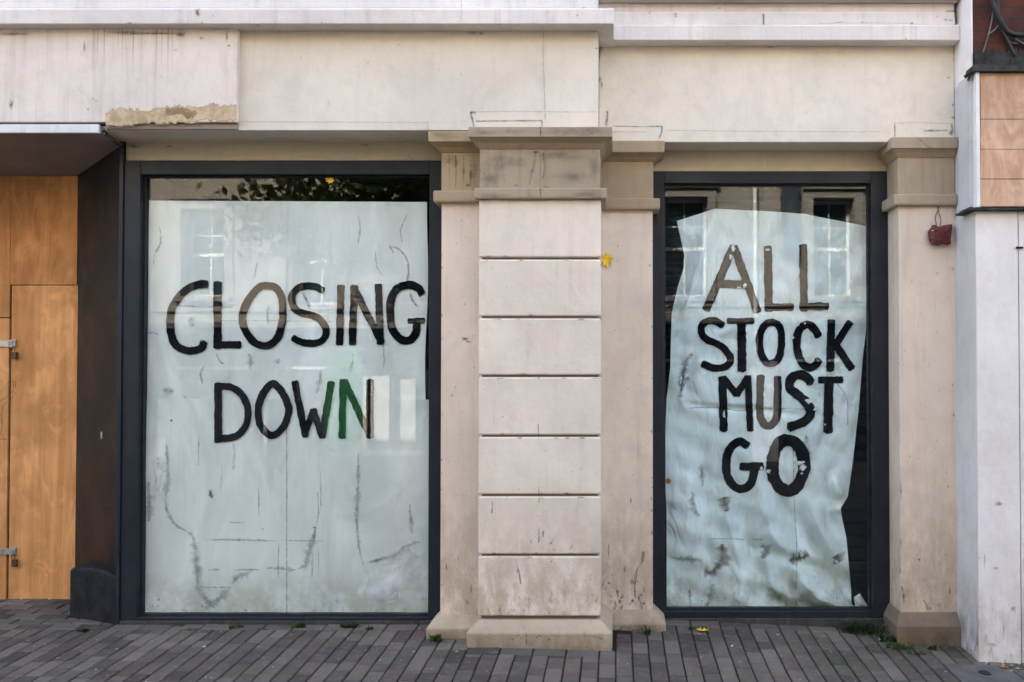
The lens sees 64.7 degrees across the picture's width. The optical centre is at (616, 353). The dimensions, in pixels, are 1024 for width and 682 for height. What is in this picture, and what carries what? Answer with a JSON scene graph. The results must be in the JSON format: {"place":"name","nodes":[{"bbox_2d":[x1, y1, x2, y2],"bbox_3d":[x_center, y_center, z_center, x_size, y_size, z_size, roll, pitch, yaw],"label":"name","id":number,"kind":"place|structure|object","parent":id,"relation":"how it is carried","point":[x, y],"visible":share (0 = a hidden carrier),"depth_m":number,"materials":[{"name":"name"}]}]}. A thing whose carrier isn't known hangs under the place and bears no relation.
{"place":"outdoors","nodes":[
{"label":"outdoors","id":0,"kind":"place"},
{"bbox_2d":[0,598,1023,681],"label":"pavement","id":1,"kind":"structure","parent":0,"point":[42,640],"depth_m":4.80,"materials":[{"name":"brick"}]},
{"bbox_2d":[76,628,89,631],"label":"weed tuft","id":2,"kind":"object","parent":1,"relation":"on","point":[85,630],"visible":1,"depth_m":5.12,"materials":[{"name":"green plant"}]},
{"bbox_2d":[229,624,243,628],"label":"weed tuft","id":3,"kind":"object","parent":1,"relation":"on","point":[234,626],"visible":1,"depth_m":5.19,"materials":[{"name":"green plant"}]},
{"bbox_2d":[290,621,307,627],"bbox_3d":[-2.064,1.767,5.198,0.118,0.044,0.074,1,-1,-30],"label":"weed tuft","id":4,"kind":"object","parent":1,"relation":"on","point":[304,624],"visible":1,"depth_m":5.19,"materials":[{"name":"green plant"}]},
{"bbox_2d":[339,622,357,627],"bbox_3d":[-1.734,1.773,5.194,0.163,0.032,0.092,0,-1,-22],"label":"weed tuft","id":5,"kind":"object","parent":1,"relation":"on","point":[347,625],"visible":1,"depth_m":5.19,"materials":[{"name":"green plant"}]},
{"bbox_2d":[429,633,442,641],"bbox_3d":[-1.114,1.766,4.953,0.124,0.053,0.076,0,-1,12],"label":"weed tuft","id":6,"kind":"object","parent":1,"relation":"on","point":[435,638],"visible":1,"depth_m":4.95,"materials":[{"name":"green plant"}]},
{"bbox_2d":[637,624,652,635],"bbox_3d":[0.186,1.784,5.150,0.111,0.073,0.071,-1,-1,42],"label":"weed tuft","id":7,"kind":"object","parent":1,"relation":"on","point":[646,632],"visible":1,"depth_m":5.15,"materials":[{"name":"green plant"}]},
{"bbox_2d":[835,618,887,635],"bbox_3d":[1.628,1.843,5.368,0.401,0.092,0.257,0,-1,24],"label":"weed tuft","id":8,"kind":"object","parent":1,"relation":"on","point":[851,628],"visible":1,"depth_m":5.36,"materials":[{"name":"green plant"}]},
{"bbox_2d":[876,633,896,642],"bbox_3d":[1.789,1.862,5.234,0.228,0.063,0.161,0,-1,0],"label":"weed tuft","id":9,"kind":"object","parent":1,"relation":"on","point":[885,639],"visible":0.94,"depth_m":5.22,"materials":[{"name":"green plant"}]},
{"bbox_2d":[885,641,915,649],"bbox_3d":[1.819,1.879,5.136,0.239,0.037,0.137,0,-1,0],"label":"weed tuft","id":10,"kind":"object","parent":1,"relation":"on","point":[894,645],"visible":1,"depth_m":5.12,"materials":[{"name":"green plant"}]},
{"bbox_2d":[908,650,925,654],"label":"weed tuft","id":11,"kind":"object","parent":1,"relation":"on","point":[917,652],"visible":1,"depth_m":5.03,"materials":[{"name":"green plant"}]},
{"bbox_2d":[928,645,937,649],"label":"weed tuft","id":12,"kind":"object","parent":1,"relation":"on","point":[934,646],"visible":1,"depth_m":5.12,"materials":[{"name":"green plant"}]},
{"bbox_2d":[943,663,1023,681],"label":"cover slab","id":13,"kind":"structure","parent":1,"relation":"in","point":[972,673],"depth_m":4.76,"materials":[{"name":"concrete"}]},
{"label":"street","id":14,"kind":"structure","parent":0,"visible":0},
{"bbox_2d":[0,0,960,650],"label":"shop building","id":15,"kind":"structure","parent":14,"relation":"on","point":[540,156],"depth_m":5.26,"materials":[{"name":"stone"}]},
{"bbox_2d":[0,175,78,599],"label":"hoarding","id":16,"kind":"object","parent":15,"relation":"attached to","point":[39,226],"visible":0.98,"depth_m":5.80,"materials":[{"name":"orange wood"}]},
{"bbox_2d":[0,318,10,598],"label":"door","id":17,"kind":"structure","parent":16,"relation":"in","point":[5,323],"depth_m":5.79,"materials":[{"name":"orange wood"}]},
{"bbox_2d":[119,161,441,625],"bbox_3d":[-2.198,0.441,5.320,2.145,3.441,0.097,0,-1,0],"label":"window frame","id":18,"kind":"structure","parent":15,"relation":"in","point":[138,174],"depth_m":5.30,"materials":[{"name":"paint"}]},
{"bbox_2d":[145,399,428,611],"bbox_3d":[-2.192,1.044,5.352,2.002,1.476,0.023,0,-1,0],"label":"window paper","id":19,"kind":"object","parent":15,"relation":"attached to","point":[253,518],"depth_m":5.35,"materials":[{"name":"white paper"}]},
{"bbox_2d":[147,200,427,442],"bbox_3d":[-2.233,-0.213,5.374,1.927,1.634,0.030,0,-1,0],"label":"window paper","id":20,"kind":"object","parent":15,"relation":"attached to","point":[260,302],"depth_m":5.38,"materials":[{"name":"white paper"}]},
{"bbox_2d":[325,178,333,183],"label":"fallen leaf","id":21,"kind":"object","parent":15,"relation":"attached to","point":[329,180],"visible":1,"depth_m":5.36,"materials":[{"name":"yellow plant"}]},
{"bbox_2d":[602,252,613,266],"bbox_3d":[-0.065,-0.624,5.343,0.096,0.112,0.015,0,-1,0],"label":"fallen leaf","id":22,"kind":"object","parent":15,"relation":"attached to","point":[606,259],"visible":0.95,"depth_m":5.34,"materials":[{"name":"yellow plant"}]},
{"bbox_2d":[665,209,865,605],"bbox_3d":[1.067,0.405,5.660,1.460,2.860,0.213,0,-1,0],"label":"window paper","id":23,"kind":"object","parent":15,"relation":"in","point":[768,327],"depth_m":5.66,"materials":[{"name":"paper"}]},
{"bbox_2d":[665,189,867,598],"bbox_3d":[1.110,0.299,5.918,1.900,3.032,0.055,0,-1,0],"label":"window pane","id":24,"kind":"object","parent":15,"relation":"attached to","point":[846,205],"visible":0.03,"depth_m":5.92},
{"bbox_2d":[653,171,889,629],"bbox_3d":[1.064,0.478,5.520,1.678,3.465,0.097,0,-1,0],"label":"window frame","id":25,"kind":"structure","parent":15,"relation":"in","point":[875,182],"depth_m":5.49,"materials":[{"name":"paint"}]},
{"bbox_2d":[854,593,867,605],"bbox_3d":[1.732,1.750,5.611,0.122,0.115,0.036,0,-1,0],"label":"torn scrap","id":26,"kind":"object","parent":15,"relation":"on","point":[859,600],"visible":0.67,"depth_m":5.61,"materials":[{"name":"white paper"}]},
{"bbox_2d":[928,207,951,244],"bbox_3d":[2.140,-0.840,5.269,0.175,0.262,0.059,0,-1,0],"label":"alarm box","id":27,"kind":"object","parent":15,"relation":"attached to","point":[939,235],"visible":1,"depth_m":5.25,"materials":[{"name":"red plastic"}]},
{"bbox_2d":[954,0,1023,664],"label":"neighbour building","id":28,"kind":"structure","parent":14,"relation":"on","point":[989,212],"depth_m":4.98,"materials":[{"name":"white paint"}]},
{"bbox_2d":[983,11,993,52],"bbox_3d":[2.357,-2.084,5.056,0.085,0.374,0.011,0,-1,0],"label":"cable","id":29,"kind":"object","parent":28,"relation":"attached to","point":[988,32],"visible":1,"depth_m":5.05,"materials":[{"name":"grey plastic"}]},
{"bbox_2d":[987,25,1020,44],"bbox_3d":[2.477,-2.016,5.055,0.269,0.129,0.012,0,-1,0],"label":"cable","id":30,"kind":"object","parent":28,"relation":"attached to","point":[992,31],"visible":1,"depth_m":5.05,"materials":[{"name":"grey plastic"}]},
{"bbox_2d":[995,0,1015,56],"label":"cable","id":31,"kind":"object","parent":28,"relation":"attached to","point":[1009,44],"visible":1,"depth_m":5.03,"materials":[{"name":"grey plastic"}]},
{"bbox_2d":[989,0,1023,37],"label":"cable","id":32,"kind":"object","parent":28,"relation":"attached to","point":[1003,25],"visible":1,"depth_m":5.02,"materials":[{"name":"grey plastic"}]},
{"bbox_2d":[993,13,1023,45],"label":"cable","id":33,"kind":"object","parent":28,"relation":"attached to","point":[1018,40],"visible":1,"depth_m":5.04,"materials":[{"name":"grey plastic"}]}
]}

